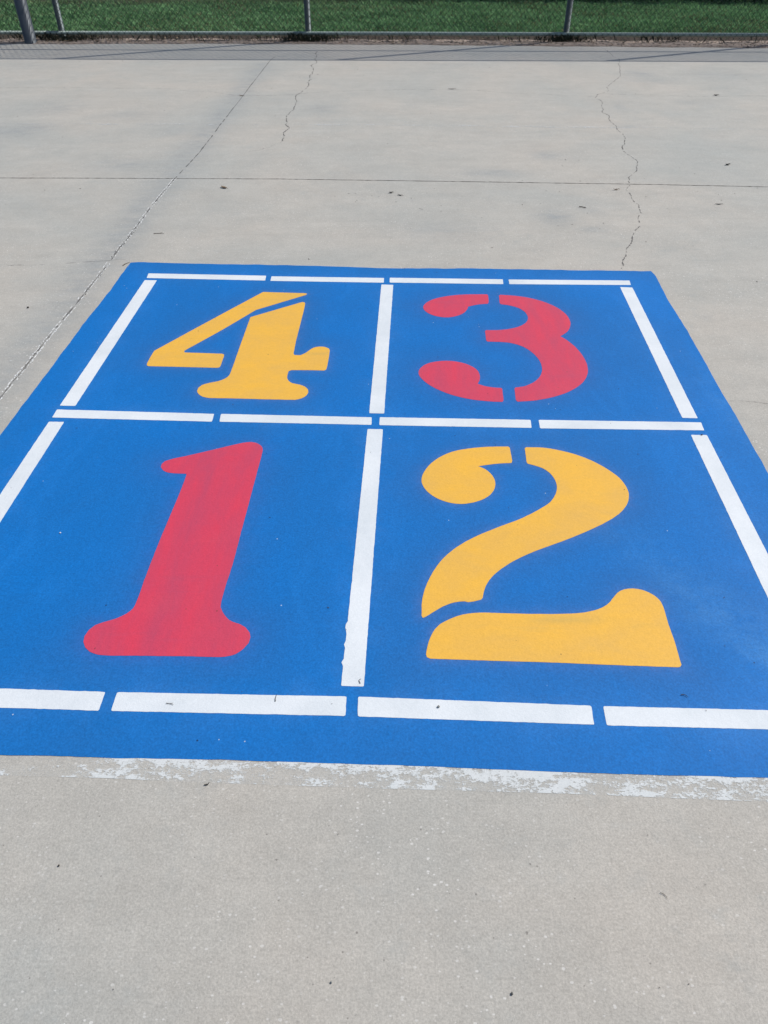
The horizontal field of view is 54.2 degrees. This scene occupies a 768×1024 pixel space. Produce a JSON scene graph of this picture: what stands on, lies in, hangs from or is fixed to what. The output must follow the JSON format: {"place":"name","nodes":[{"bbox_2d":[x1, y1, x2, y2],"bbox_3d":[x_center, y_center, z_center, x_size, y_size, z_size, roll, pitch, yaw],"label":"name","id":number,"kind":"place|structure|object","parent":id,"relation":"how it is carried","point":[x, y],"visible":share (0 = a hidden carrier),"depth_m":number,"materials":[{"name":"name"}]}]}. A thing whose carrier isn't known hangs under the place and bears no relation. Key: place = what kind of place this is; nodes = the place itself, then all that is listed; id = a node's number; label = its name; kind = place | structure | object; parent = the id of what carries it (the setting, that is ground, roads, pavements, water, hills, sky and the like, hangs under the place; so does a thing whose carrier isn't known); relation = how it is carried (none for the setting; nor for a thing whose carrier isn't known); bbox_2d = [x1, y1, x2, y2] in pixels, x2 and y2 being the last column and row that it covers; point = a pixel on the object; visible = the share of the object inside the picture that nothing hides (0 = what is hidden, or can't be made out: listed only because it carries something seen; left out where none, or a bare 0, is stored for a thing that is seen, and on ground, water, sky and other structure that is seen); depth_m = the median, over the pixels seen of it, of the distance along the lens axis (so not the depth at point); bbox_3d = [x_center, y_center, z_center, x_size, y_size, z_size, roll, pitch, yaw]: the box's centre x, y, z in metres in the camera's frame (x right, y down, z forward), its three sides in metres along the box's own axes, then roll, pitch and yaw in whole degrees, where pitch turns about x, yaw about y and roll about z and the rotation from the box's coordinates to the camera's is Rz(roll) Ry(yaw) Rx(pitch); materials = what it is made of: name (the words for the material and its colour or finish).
{"place":"outdoors","nodes":[
{"label":"outdoors","id":0,"kind":"place"},
{"bbox_2d":[0,35,762,46],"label":"leaf litter","id":1,"kind":"object","parent":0,"point":[399,40],"visible":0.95,"depth_m":9.30,"materials":[{"name":"plant"}]},
{"bbox_2d":[0,44,767,1023],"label":"pavement","id":2,"kind":"structure","parent":0,"point":[250,898],"depth_m":2.81,"materials":[{"name":"concrete"}]},
{"bbox_2d":[14,0,36,43],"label":"steel post","id":3,"kind":"object","parent":2,"relation":"on","point":[25,21],"depth_m":9.18,"materials":[{"name":"grey metal"}]},
{"bbox_2d":[5,55,746,989],"bbox_3d":[-0.136,-2.171,4.999,7.661,0.003,9.557,0,40,0],"label":"debris","id":4,"kind":"object","parent":2,"relation":"on","point":[491,247],"visible":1,"depth_m":4.67,"materials":[{"name":"brown plant"}]},
{"bbox_2d":[0,755,767,801],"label":"worn line","id":5,"kind":"object","parent":2,"relation":"on","point":[505,775],"visible":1,"depth_m":1.72,"materials":[{"name":"white paint"}]},
{"bbox_2d":[0,262,767,777],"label":"four square court","id":6,"kind":"object","parent":2,"relation":"on","point":[500,518],"visible":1,"depth_m":2.37,"materials":[{"name":"blue paint"}]},
{"bbox_2d":[0,0,767,38],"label":"lawn grass","id":7,"kind":"structure","parent":0,"point":[591,4],"depth_m":10.90,"materials":[{"name":"green plant"}]},
{"bbox_2d":[0,0,767,47],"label":"ground","id":8,"kind":"structure","parent":0,"point":[604,43],"depth_m":9.42,"materials":[{"name":"soil"}]},
{"bbox_2d":[0,0,767,42],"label":"chain link fence","id":9,"kind":"object","parent":8,"relation":"on","point":[307,17],"visible":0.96,"depth_m":9.30,"materials":[{"name":"metal"}]},
{"bbox_2d":[0,32,767,43],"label":"weeds","id":10,"kind":"object","parent":8,"relation":"on","point":[56,37],"visible":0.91,"depth_m":9.37,"materials":[{"name":"plant"}]},
{"bbox_2d":[426,0,767,4],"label":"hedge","id":11,"kind":"object","parent":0,"point":[754,1],"visible":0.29,"depth_m":12.06,"materials":[{"name":"green plant"}]}
]}

